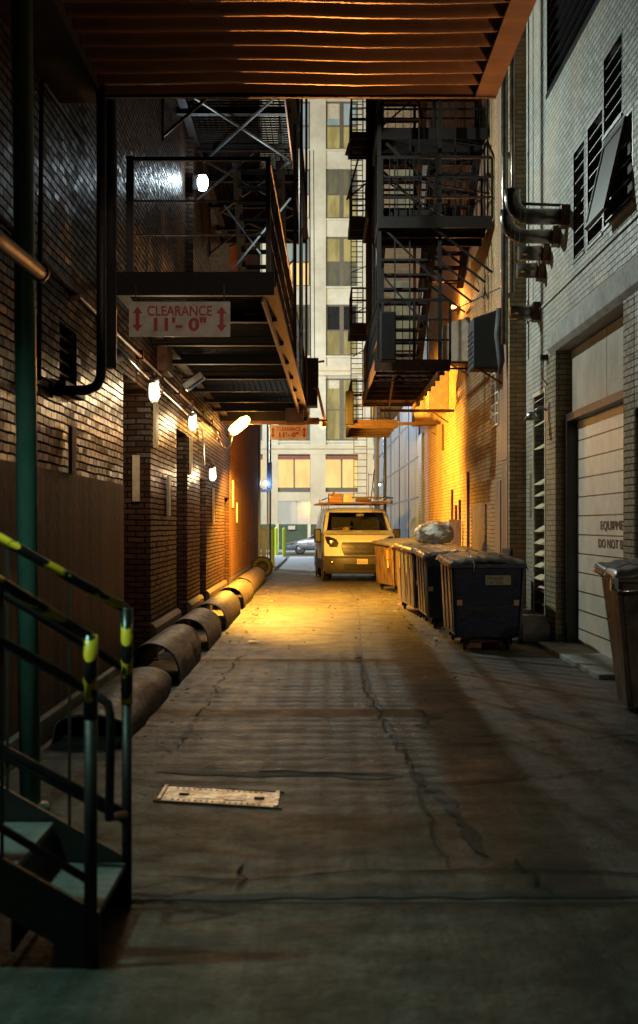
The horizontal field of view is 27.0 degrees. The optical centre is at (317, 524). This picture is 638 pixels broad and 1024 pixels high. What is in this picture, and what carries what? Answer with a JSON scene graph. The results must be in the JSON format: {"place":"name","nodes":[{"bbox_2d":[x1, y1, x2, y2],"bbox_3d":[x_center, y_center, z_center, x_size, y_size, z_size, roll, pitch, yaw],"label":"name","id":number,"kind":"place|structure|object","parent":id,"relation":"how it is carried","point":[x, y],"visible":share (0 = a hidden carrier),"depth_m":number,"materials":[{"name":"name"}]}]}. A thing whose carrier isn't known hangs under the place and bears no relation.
{"place":"outdoors","nodes":[
{"label":"outdoors","id":0,"kind":"place"},
{"bbox_2d":[266,555,285,570],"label":"side pavement","id":1,"kind":"structure","parent":0,"point":[279,560],"depth_m":55.76,"materials":[{"name":"concrete"}]},
{"bbox_2d":[260,424,271,557],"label":"steel gate frame","id":2,"kind":"object","parent":1,"relation":"on","point":[268,483],"visible":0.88,"depth_m":47.00,"materials":[{"name":"brown metal"}]},
{"bbox_2d":[269,424,270,559],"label":"sign pole","id":3,"kind":"object","parent":1,"relation":"on","point":[269,500],"visible":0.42,"depth_m":47.58,"materials":[{"name":"grey metal"}]},
{"bbox_2d":[271,528,273,565],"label":"bollard","id":4,"kind":"object","parent":1,"relation":"on","point":[272,544],"visible":0.56,"depth_m":48.12,"materials":[{"name":"yellow plastic"}]},
{"bbox_2d":[275,527,277,554],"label":"bollard","id":5,"kind":"object","parent":1,"relation":"on","point":[276,540],"visible":1,"depth_m":64.93,"materials":[{"name":"yellow plastic"}]},
{"bbox_2d":[282,528,286,556],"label":"bollard","id":6,"kind":"object","parent":1,"relation":"on","point":[283,542],"visible":1,"depth_m":62.53,"materials":[{"name":"green plastic"}]},
{"bbox_2d":[266,552,314,556],"bbox_3d":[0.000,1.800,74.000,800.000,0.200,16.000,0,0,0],"label":"road","id":7,"kind":"structure","parent":0,"point":[304,554],"depth_m":75.33,"materials":[{"name":"asphalt"}]},
{"bbox_2d":[286,534,314,553],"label":"parked car","id":8,"kind":"object","parent":7,"relation":"on","point":[300,546],"visible":0.37,"depth_m":75.11,"materials":[{"name":"silver metal"}]},
{"bbox_2d":[266,549,314,551],"bbox_3d":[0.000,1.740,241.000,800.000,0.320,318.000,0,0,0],"label":"pavement","id":9,"kind":"structure","parent":0,"point":[279,550],"depth_m":82.00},
{"bbox_2d":[261,524,316,548],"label":"screened fence","id":10,"kind":"object","parent":9,"relation":"on","point":[301,531],"visible":0.12,"depth_m":85.50,"materials":[{"name":"metal"}]},
{"bbox_2d":[277,557,314,571],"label":"street apron","id":11,"kind":"object","parent":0,"point":[298,564],"visible":0.36,"depth_m":51.68,"materials":[{"name":"concrete"}]},
{"bbox_2d":[260,99,373,523],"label":"limestone building","id":12,"kind":"structure","parent":0,"point":[316,466],"depth_m":88.22,"materials":[{"name":"beige stone"}]},
{"bbox_2d":[260,244,261,271],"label":"window","id":13,"kind":"structure","parent":12,"relation":"in","point":[260,244],"depth_m":88.37,"materials":[{"name":"grey glass"}]},
{"bbox_2d":[261,501,262,523],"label":"shop window","id":14,"kind":"structure","parent":12,"relation":"in","point":[261,501],"depth_m":88.29,"materials":[{"name":"grey"}]},
{"bbox_2d":[278,102,309,150],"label":"window","id":15,"kind":"structure","parent":12,"relation":"in","point":[303,102],"depth_m":88.45,"materials":[{"name":"grey glass"}]},
{"bbox_2d":[278,408,309,442],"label":"window","id":16,"kind":"structure","parent":12,"relation":"in","point":[308,425],"depth_m":88.36,"materials":[{"name":"white metal"}]},
{"bbox_2d":[278,501,309,523],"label":"shop window","id":17,"kind":"structure","parent":12,"relation":"in","point":[289,512],"depth_m":88.29,"materials":[{"name":"grey"}]},
{"bbox_2d":[286,237,309,288],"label":"window","id":18,"kind":"structure","parent":12,"relation":"in","point":[289,246],"depth_m":88.45,"materials":[{"name":"yellow glass"}]},
{"bbox_2d":[297,305,309,357],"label":"window","id":19,"kind":"structure","parent":12,"relation":"in","point":[297,305],"depth_m":88.45,"materials":[{"name":"grey glass"}]},
{"bbox_2d":[308,170,309,220],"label":"window","id":20,"kind":"structure","parent":12,"relation":"in","point":[308,170],"depth_m":88.45,"materials":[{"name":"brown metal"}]},
{"bbox_2d":[326,102,356,150],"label":"window","id":21,"kind":"structure","parent":12,"relation":"in","point":[337,113],"depth_m":88.45,"materials":[{"name":"beige glass"}]},
{"bbox_2d":[326,169,356,220],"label":"window","id":22,"kind":"structure","parent":12,"relation":"in","point":[338,182],"depth_m":88.45,"materials":[{"name":"beige glass"}]},
{"bbox_2d":[326,237,357,288],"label":"window","id":23,"kind":"structure","parent":12,"relation":"in","point":[339,261],"depth_m":88.45,"materials":[{"name":"glass"}]},
{"bbox_2d":[326,305,357,357],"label":"window","id":24,"kind":"structure","parent":12,"relation":"in","point":[338,345],"depth_m":88.45,"materials":[{"name":"glass"}]},
{"bbox_2d":[326,379,357,442],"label":"window","id":25,"kind":"structure","parent":12,"relation":"in","point":[336,389],"depth_m":88.45,"materials":[{"name":"yellow metal"}]},
{"bbox_2d":[326,501,357,508],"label":"shop window","id":26,"kind":"structure","parent":12,"relation":"in","point":[326,501],"depth_m":88.29,"materials":[{"name":"grey"}]},
{"bbox_2d":[0,557,637,1023],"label":"ground","id":27,"kind":"structure","parent":0,"point":[368,963],"depth_m":6.82,"materials":[{"name":"concrete"}]},
{"bbox_2d":[0,0,49,811],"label":"standpipe","id":28,"kind":"object","parent":27,"relation":"on","point":[29,268],"visible":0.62,"depth_m":7.35,"materials":[{"name":"green metal"}]},
{"bbox_2d":[0,533,132,969],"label":"metal staircase","id":29,"kind":"structure","parent":27,"relation":"on","point":[63,883],"depth_m":5.09,"materials":[{"name":"metal"}]},
{"bbox_2d":[52,667,170,743],"bbox_3d":[-1.677,1.473,11.226,0.598,0.258,3.075,0,0,0],"label":"wheel guard","id":30,"kind":"object","parent":27,"relation":"on","point":[151,688],"visible":0.68,"depth_m":10.95,"materials":[{"name":"metal"}]},
{"bbox_2d":[0,14,259,775],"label":"brick building","id":31,"kind":"structure","parent":27,"relation":"on","point":[152,564],"depth_m":13.34,"materials":[{"name":"brown brick"}]},
{"bbox_2d":[36,79,83,379],"bbox_3d":[-1.930,-2.083,10.041,0.036,2.168,1.718,0,0,0],"label":"cable run","id":32,"kind":"object","parent":31,"relation":"attached to","point":[42,85],"visible":1,"depth_m":9.25,"materials":[{"name":"black paint"}]},
{"bbox_2d":[59,334,69,379],"bbox_3d":[-2.175,-1.385,10.925,0.150,0.450,0.730,0,0,0],"label":"window","id":33,"kind":"structure","parent":31,"relation":"in","point":[61,337],"depth_m":11.07,"materials":[{"name":"black glass"}]},
{"bbox_2d":[68,427,75,473],"bbox_3d":[-2.021,-0.610,10.950,0.032,0.380,0.200,0,0,0],"label":"wall sign","id":34,"kind":"object","parent":31,"relation":"attached to","point":[71,450],"depth_m":10.87,"materials":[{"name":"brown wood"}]},
{"bbox_2d":[49,85,105,397],"bbox_3d":[-1.846,-2.985,10.200,0.448,4.030,0.120,0,0,0],"label":"drain pipe","id":35,"kind":"object","parent":31,"relation":"attached to","point":[97,383],"visible":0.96,"depth_m":10.17,"materials":[{"name":"metal"}]},
{"bbox_2d":[0,213,221,436],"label":"conduit","id":36,"kind":"object","parent":31,"relation":"attached to","point":[75,294],"visible":0.82,"depth_m":11.68,"materials":[{"name":"metal"}]},
{"bbox_2d":[106,99,116,368],"bbox_3d":[-1.860,-4.650,11.950,0.119,6.502,0.219,0,0,0],"label":"drain pipe","id":37,"kind":"object","parent":31,"relation":"attached to","point":[111,233],"visible":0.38,"depth_m":11.87,"materials":[{"name":"metal"}]},
{"bbox_2d":[132,455,139,501],"bbox_3d":[-2.225,-0.565,16.279,0.090,0.570,0.038,0,0,0],"label":"wall sign","id":38,"kind":"object","parent":31,"relation":"attached to","point":[135,478],"depth_m":16.26,"materials":[{"name":"metal"}]},
{"bbox_2d":[137,366,159,403],"bbox_3d":[-1.922,-1.585,15.100,0.256,0.429,0.131,0,0,0],"label":"jar lamp","id":39,"kind":"object","parent":31,"relation":"attached to","point":[153,391],"visible":0.92,"depth_m":15.06,"materials":[{"name":"glass"}]},
{"bbox_2d":[153,402,158,448],"bbox_3d":[-2.021,-1.235,16.600,0.032,0.570,0.300,0,0,0],"label":"wall sign","id":40,"kind":"object","parent":31,"relation":"attached to","point":[156,425],"depth_m":16.53,"materials":[{"name":"metal"}]},
{"bbox_2d":[117,345,204,464],"bbox_3d":[-2.015,-1.422,18.008,0.070,0.752,10.817,0,0,0],"label":"conduit","id":41,"kind":"object","parent":31,"relation":"attached to","point":[121,353],"visible":0.68,"depth_m":16.91,"materials":[{"name":"metal"}]},
{"bbox_2d":[157,347,172,375],"bbox_3d":[-1.980,-2.175,17.200,0.140,0.450,0.600,0,0,0],"label":"junction box","id":42,"kind":"object","parent":31,"relation":"attached to","point":[165,360],"visible":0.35,"depth_m":16.90,"materials":[{"name":"metal"}]},
{"bbox_2d":[166,476,170,515],"bbox_3d":[-2.021,-0.385,18.025,0.032,0.530,0.250,0,0,0],"label":"wall sign","id":43,"kind":"object","parent":31,"relation":"attached to","point":[168,495],"depth_m":17.90,"materials":[{"name":"metal"}]},
{"bbox_2d":[170,365,204,391],"bbox_3d":[-1.810,-2.050,18.400,0.492,0.401,0.240,0,0,0],"label":"security camera","id":44,"kind":"object","parent":31,"relation":"attached to","point":[192,382],"visible":0.91,"depth_m":18.28,"materials":[{"name":"metal"}]},
{"bbox_2d":[179,403,196,431],"bbox_3d":[-1.922,-1.585,19.750,0.256,0.429,0.131,0,0,0],"label":"jar lamp","id":45,"kind":"object","parent":31,"relation":"attached to","point":[192,417],"visible":0.95,"depth_m":19.72,"materials":[{"name":"glass"}]},
{"bbox_2d":[189,437,192,474],"bbox_3d":[-2.021,-1.090,21.200,0.032,0.580,0.300,0,0,0],"label":"wall sign","id":46,"kind":"object","parent":31,"relation":"attached to","point":[190,455],"depth_m":21.08,"materials":[{"name":"metal"}]},
{"bbox_2d":[192,175,207,191],"bbox_3d":[-1.810,-5.270,20.506,0.240,0.240,0.188,0,0,0],"label":"flood lamp","id":47,"kind":"object","parent":31,"relation":"attached to","point":[199,183],"visible":1,"depth_m":20.45,"materials":[{"name":"metal"}]},
{"bbox_2d":[202,458,215,481],"bbox_3d":[-1.922,-0.966,23.500,0.256,0.429,0.131,0,0,0],"label":"jar lamp","id":48,"kind":"object","parent":31,"relation":"attached to","point":[212,471],"visible":1,"depth_m":23.46,"materials":[{"name":"glass"}]},
{"bbox_2d":[212,488,214,521],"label":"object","id":49,"kind":"object","parent":31,"relation":"attached to","point":[213,504],"depth_m":25.60,"materials":[{"name":"metal"}]},
{"bbox_2d":[117,99,326,424],"bbox_3d":[-0.931,-6.175,20.416,2.260,8.450,15.792,0,0,0],"label":"fire escape","id":50,"kind":"object","parent":31,"relation":"attached to","point":[258,366],"visible":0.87,"depth_m":19.98,"materials":[{"name":"black metal"}]},
{"bbox_2d":[129,285,229,336],"bbox_3d":[-1.295,-2.005,12.476,0.950,0.490,0.040,0,0,0],"label":"clearance sign","id":51,"kind":"object","parent":50,"relation":"hanging from","point":[179,319],"visible":1,"depth_m":12.46,"materials":[{"name":"white metal"}]},
{"bbox_2d":[270,424,306,439],"bbox_3d":[-0.620,-2.035,28.256,0.800,0.470,0.040,0,0,0],"label":"clearance sign","id":52,"kind":"object","parent":50,"relation":"hanging from","point":[288,432],"visible":1,"depth_m":28.24,"materials":[{"name":"orange metal"}]},
{"bbox_2d":[232,480,233,507],"bbox_3d":[-2.021,-0.725,31.750,0.032,0.650,0.300,0,0,0],"label":"wall sign","id":53,"kind":"object","parent":31,"relation":"attached to","point":[232,493],"depth_m":31.62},
{"bbox_2d":[218,416,249,449],"bbox_3d":[-1.728,-1.893,27.398,0.682,0.706,0.234,0,0,0],"label":"sodium lamp","id":54,"kind":"object","parent":31,"relation":"attached to","point":[240,424],"visible":1,"depth_m":27.32,"materials":[{"name":"glass"}]},
{"bbox_2d":[236,502,237,522],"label":"wall sign","id":55,"kind":"object","parent":31,"relation":"attached to","point":[236,512],"depth_m":33.20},
{"bbox_2d":[0,0,535,102],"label":"metal canopy","id":56,"kind":"object","parent":31,"relation":"attached to","point":[83,50],"visible":0.99,"depth_m":9.39,"materials":[{"name":"metal"}]},
{"bbox_2d":[133,624,200,683],"bbox_3d":[-1.668,1.395,14.627,0.575,0.414,2.677,0,0,0],"label":"wheel guard","id":57,"kind":"object","parent":27,"relation":"on","point":[180,644],"visible":0.95,"depth_m":14.43,"materials":[{"name":"metal"}]},
{"bbox_2d":[164,608,220,650],"bbox_3d":[-1.668,1.394,17.951,0.574,0.413,2.342,0,0,0],"label":"wheel guard","id":58,"kind":"object","parent":27,"relation":"on","point":[208,620],"visible":0.87,"depth_m":17.75,"materials":[{"name":"metal"}]},
{"bbox_2d":[190,590,240,629],"bbox_3d":[-1.667,1.393,22.001,0.576,0.416,3.825,0,0,0],"label":"wheel guard","id":59,"kind":"object","parent":27,"relation":"on","point":[226,603],"visible":0.88,"depth_m":21.55,"materials":[{"name":"metal"}]},
{"bbox_2d":[153,784,283,808],"bbox_3d":[-0.575,1.591,7.799,0.906,0.015,0.453,0,0,16],"label":"drain plate","id":60,"kind":"object","parent":27,"relation":"on","point":[233,797],"visible":1,"depth_m":7.77,"materials":[{"name":"metal"}]},
{"bbox_2d":[214,579,253,608],"bbox_3d":[-1.688,1.395,27.202,0.576,0.413,4.033,0,0,0],"label":"wheel guard","id":61,"kind":"object","parent":27,"relation":"on","point":[244,588],"visible":0.77,"depth_m":26.92,"materials":[{"name":"metal"}]},
{"bbox_2d":[229,567,265,593],"bbox_3d":[-1.728,1.394,33.596,0.574,0.417,7.219,0,0,0],"label":"wheel guard","id":62,"kind":"object","parent":27,"relation":"on","point":[255,577],"visible":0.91,"depth_m":32.90,"materials":[{"name":"metal"}]},
{"bbox_2d":[251,556,272,576],"bbox_3d":[-1.660,1.270,39.600,0.660,0.660,0.209,0,0,0],"label":"old tyre","id":63,"kind":"object","parent":27,"relation":"on","point":[264,563],"visible":0.7,"depth_m":39.52,"materials":[{"name":"black rubber"}]},
{"bbox_2d":[155,769,404,778],"bbox_3d":[-0.249,1.596,8.514,1.612,0.001,0.243,0,0,6],"label":"tar patch","id":64,"kind":"object","parent":27,"relation":"on","point":[371,775],"visible":1,"depth_m":8.52,"materials":[{"name":"asphalt"}]},
{"bbox_2d":[132,582,563,752],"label":"leaf litter","id":65,"kind":"object","parent":27,"relation":"on","point":[183,738],"visible":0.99,"depth_m":18.48,"materials":[{"name":"brown plant"}]},
{"bbox_2d":[314,500,399,580],"bbox_3d":[1.047,0.455,39.731,2.480,2.350,5.570,0,0,-3],"label":"parked van","id":66,"kind":"object","parent":27,"relation":"on","point":[338,550],"visible":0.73,"depth_m":37.78,"materials":[{"name":"white paint"}]},
{"bbox_2d":[328,493,341,501],"bbox_3d":[0.504,-0.775,38.817,0.380,0.260,0.500,0,0,-3],"label":"wooden crate","id":67,"kind":"object","parent":66,"relation":"on","point":[336,497],"visible":0.84,"depth_m":38.57,"materials":[{"name":"orange wood"}]},
{"bbox_2d":[342,494,353,501],"bbox_3d":[0.881,-0.772,38.986,0.310,0.255,0.600,0,0,-3],"label":"toolbox","id":68,"kind":"object","parent":66,"relation":"on","point":[347,498],"visible":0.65,"depth_m":38.69,"materials":[{"name":"metal"}]},
{"bbox_2d":[321,492,392,500],"bbox_3d":[1.144,-0.822,38.623,2.090,0.272,0.295,0,0,-3],"label":"pipe bundle","id":69,"kind":"object","parent":66,"relation":"on","point":[388,497],"visible":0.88,"depth_m":38.55,"materials":[{"name":"metal"}]},
{"bbox_2d":[355,498,370,501],"bbox_3d":[1.321,-0.730,38.809,0.461,0.156,0.157,0,0,-3],"label":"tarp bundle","id":70,"kind":"object","parent":66,"relation":"on","point":[362,500],"visible":0.95,"depth_m":38.76,"materials":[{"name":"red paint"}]},
{"bbox_2d":[369,407,386,529],"bbox_3d":[1.861,-1.400,40.519,0.220,6.000,1.171,0,0,-24],"label":"downpipe","id":71,"kind":"object","parent":27,"relation":"on","point":[385,468],"visible":0.43,"depth_m":39.98,"materials":[{"name":"grey metal"}]},
{"bbox_2d":[132,889,637,900],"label":"tar patch","id":72,"kind":"object","parent":27,"relation":"on","point":[607,893],"visible":0.8,"depth_m":5.72,"materials":[{"name":"asphalt"}]},
{"bbox_2d":[132,902,637,903],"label":"slab joints","id":73,"kind":"object","parent":27,"relation":"on","point":[384,902],"visible":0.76,"depth_m":5.57,"materials":[{"name":"concrete"}]},
{"bbox_2d":[134,613,637,893],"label":"cracks","id":74,"kind":"object","parent":27,"relation":"on","point":[516,862],"visible":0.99,"depth_m":8.46,"materials":[{"name":"asphalt"}]},
{"bbox_2d":[371,538,416,592],"bbox_3d":[2.055,0.956,31.899,1.120,1.289,1.961,0,0,-11],"label":"dumpster","id":75,"kind":"object","parent":27,"relation":"on","point":[385,562],"visible":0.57,"depth_m":31.61,"materials":[{"name":"brown metal"}]},
{"bbox_2d":[345,585,447,866],"bbox_3d":[0.641,1.596,20.600,0.241,0.001,28.800,0,0,1],"label":"asphalt patch","id":76,"kind":"object","parent":27,"relation":"on","point":[424,808],"visible":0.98,"depth_m":8.66,"materials":[{"name":"asphalt"}]},
{"bbox_2d":[374,107,420,507],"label":"dull brick building","id":77,"kind":"structure","parent":27,"relation":"on","point":[400,268],"depth_m":62.20,"materials":[{"name":"brown brick"}]},
{"bbox_2d":[390,170,412,207],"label":"window","id":78,"kind":"structure","parent":77,"relation":"in","point":[400,172],"depth_m":62.11,"materials":[{"name":"grey glass"}]},
{"bbox_2d":[390,281,417,352],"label":"window","id":79,"kind":"structure","parent":77,"relation":"in","point":[399,284],"depth_m":62.11,"materials":[{"name":"grey glass"}]},
{"bbox_2d":[392,541,468,617],"bbox_3d":[2.038,0.951,23.944,1.100,1.298,2.861,0,0,-3],"label":"dumpster","id":80,"kind":"object","parent":27,"relation":"on","point":[407,581],"visible":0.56,"depth_m":23.55,"materials":[{"name":"metal"}]},
{"bbox_2d":[413,520,453,542],"bbox_3d":[2.069,0.127,23.712,0.725,0.406,0.737,0,0,0],"label":"trash bag","id":81,"kind":"object","parent":80,"relation":"on","point":[433,531],"visible":1,"depth_m":23.46,"materials":[{"name":"white plastic"}]},
{"bbox_2d":[412,545,478,627],"bbox_3d":[2.092,0.973,21.224,1.020,1.254,1.961,0,0,0],"label":"dumpster","id":82,"kind":"object","parent":27,"relation":"on","point":[429,585],"visible":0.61,"depth_m":20.35,"materials":[{"name":"blue paint"}]},
{"bbox_2d":[411,771,488,855],"bbox_3d":[0.748,1.595,7.503,0.155,0.001,2.209,0,0,-5],"label":"tar patch","id":83,"kind":"object","parent":27,"relation":"on","point":[470,835],"visible":1,"depth_m":7.41,"materials":[{"name":"asphalt"}]},
{"bbox_2d":[448,520,460,545],"bbox_3d":[2.740,0.750,26.650,0.240,1.700,0.100,0,0,0],"label":"plank","id":84,"kind":"object","parent":27,"relation":"on","point":[456,526],"visible":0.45,"depth_m":26.60,"materials":[{"name":"brown wood"}]},
{"bbox_2d":[467,641,481,647],"bbox_3d":[2.010,1.530,17.350,0.220,0.140,0.300,0,0,0],"label":"cardboard box","id":85,"kind":"object","parent":27,"relation":"on","point":[474,644],"visible":0.28,"depth_m":17.20,"materials":[{"name":"brown cardboard"}]},
{"bbox_2d":[436,551,528,649],"bbox_3d":[2.150,0.983,17.654,1.000,1.234,1.994,0,0,0],"label":"dumpster","id":86,"kind":"object","parent":27,"relation":"on","point":[482,595],"visible":1,"depth_m":16.79,"materials":[{"name":"blue paint"}]},
{"bbox_2d":[502,548,512,556],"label":"stacked boards","id":87,"kind":"object","parent":27,"relation":"on","point":[507,552],"visible":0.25,"depth_m":19.12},
{"bbox_2d":[516,0,637,679],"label":"white building","id":88,"kind":"structure","parent":27,"relation":"on","point":[582,333],"depth_m":16.38,"materials":[{"name":"paint"}]},
{"bbox_2d":[501,53,514,344],"bbox_3d":[2.823,-5.350,19.735,0.153,5.300,0.530,0,0,0],"label":"downpipe","id":89,"kind":"object","parent":88,"relation":"attached to","point":[506,155],"visible":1,"depth_m":19.85,"materials":[{"name":"metal"}]},
{"bbox_2d":[509,302,540,322],"bbox_3d":[2.940,-3.020,18.900,0.425,0.260,0.250,0,0,0],"label":"exhaust duct","id":90,"kind":"object","parent":88,"relation":"attached to","point":[532,312],"visible":1,"depth_m":18.81,"materials":[{"name":"metal"}]},
{"bbox_2d":[500,209,559,246],"bbox_3d":[2.764,-3.870,17.350,0.771,0.460,0.230,0,0,0],"label":"exhaust duct","id":91,"kind":"object","parent":88,"relation":"attached to","point":[512,231],"visible":0.95,"depth_m":17.27,"materials":[{"name":"metal"}]},
{"bbox_2d":[516,260,544,281],"bbox_3d":[2.960,-3.540,18.500,0.386,0.273,0.262,0,0,0],"label":"exhaust duct","id":92,"kind":"object","parent":88,"relation":"attached to","point":[536,270],"visible":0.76,"depth_m":18.41,"materials":[{"name":"metal"}]},
{"bbox_2d":[517,244,549,263],"bbox_3d":[2.940,-3.700,18.100,0.425,0.260,0.250,0,0,0],"label":"exhaust duct","id":93,"kind":"object","parent":88,"relation":"attached to","point":[541,252],"visible":0.87,"depth_m":18.01,"materials":[{"name":"metal"}]},
{"bbox_2d":[504,188,568,228],"bbox_3d":[2.751,-3.985,16.750,0.799,0.470,0.250,0,0,0],"label":"exhaust duct","id":94,"kind":"object","parent":88,"relation":"attached to","point":[517,210],"visible":1,"depth_m":16.66,"materials":[{"name":"metal"}]},
{"bbox_2d":[524,403,549,421],"bbox_3d":[2.979,-1.525,18.100,0.358,0.250,0.214,0,0,0],"label":"wall lamp","id":95,"kind":"object","parent":88,"relation":"attached to","point":[531,416],"visible":1,"depth_m":18.05,"materials":[{"name":"metal"}]},
{"bbox_2d":[521,202,560,206],"bbox_3d":[2.850,-4.090,17.150,0.598,0.140,0.040,0,0,0],"label":"wall bracket","id":96,"kind":"object","parent":88,"relation":"attached to","point":[541,204],"depth_m":17.13,"materials":[{"name":"metal"}]},
{"bbox_2d":[540,355,547,384],"bbox_3d":[3.100,-2.107,18.172,0.100,0.426,0.156,0,0,0],"label":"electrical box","id":97,"kind":"object","parent":88,"relation":"attached to","point":[543,358],"visible":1,"depth_m":18.15,"materials":[{"name":"metal"}]},
{"bbox_2d":[577,404,622,657],"bbox_3d":[3.430,0.125,15.650,0.040,2.950,3.600,0,0,0],"label":"garage door","id":98,"kind":"structure","parent":88,"relation":"in","point":[612,418],"depth_m":16.26,"materials":[{"name":"metal"}]},
{"bbox_2d":[592,558,637,711],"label":"dumpster","id":99,"kind":"object","parent":27,"relation":"on","point":[619,577],"visible":1,"depth_m":11.12,"materials":[{"name":"brown metal"}]},
{"bbox_2d":[377,406,420,537],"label":"metal clad building","id":100,"kind":"structure","parent":0,"point":[402,471],"depth_m":44.68,"materials":[{"name":"grey metal"}]},
{"bbox_2d":[418,27,525,608],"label":"tan brick building","id":101,"kind":"structure","parent":0,"point":[472,465],"depth_m":22.84,"materials":[{"name":"beige brick"}]},
{"bbox_2d":[345,99,440,497],"bbox_3d":[1.780,-6.553,34.665,2.241,11.695,6.730,0,0,0],"label":"fire escape","id":102,"kind":"object","parent":101,"relation":"attached to","point":[372,427],"visible":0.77,"depth_m":35.98,"materials":[{"name":"brown metal"}]},
{"bbox_2d":[412,396,436,434],"bbox_3d":[2.624,-2.706,32.850,0.552,1.039,0.900,0,0,0],"label":"air conditioner","id":103,"kind":"object","parent":101,"relation":"attached to","point":[420,417],"visible":0.47,"depth_m":32.40,"materials":[{"name":"metal"}]},
{"bbox_2d":[361,99,499,411],"bbox_3d":[1.913,-6.623,25.012,1.986,8.555,8.035,0,0,0],"label":"fire escape","id":104,"kind":"object","parent":101,"relation":"attached to","point":[390,379],"visible":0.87,"depth_m":23.18,"materials":[{"name":"brown metal"}]},
{"bbox_2d":[425,371,448,422],"bbox_3d":[2.664,-2.826,29.800,0.472,1.138,0.800,0,0,0],"label":"air conditioner","id":105,"kind":"object","parent":101,"relation":"attached to","point":[437,397],"visible":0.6,"depth_m":29.40,"materials":[{"name":"metal"}]},
{"bbox_2d":[442,317,468,374],"bbox_3d":[2.644,-3.416,25.800,0.512,1.118,0.800,0,0,0],"label":"air conditioner","id":106,"kind":"object","parent":101,"relation":"attached to","point":[459,342],"visible":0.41,"depth_m":25.40,"materials":[{"name":"metal"}]},
{"bbox_2d":[418,372,498,525],"bbox_3d":[2.863,-0.480,29.275,0.031,4.060,16.250,0,0,0],"label":"window","id":107,"kind":"structure","parent":101,"relation":"in","point":[495,385],"depth_m":21.82,"materials":[{"name":"grey glass"}]},
{"bbox_2d":[468,310,501,384],"bbox_3d":[2.654,-2.781,21.050,0.492,1.188,0.700,0,0,0],"label":"air conditioner","id":108,"kind":"object","parent":101,"relation":"attached to","point":[482,356],"visible":0.91,"depth_m":20.70,"materials":[{"name":"metal"}]},
{"bbox_2d":[494,308,504,373],"bbox_3d":[2.775,-2.800,20.300,0.168,1.004,0.138,0,0,0],"label":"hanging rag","id":109,"kind":"object","parent":101,"relation":"hanging from","point":[499,346],"visible":0.85,"depth_m":20.25,"materials":[{"name":"fabric"}]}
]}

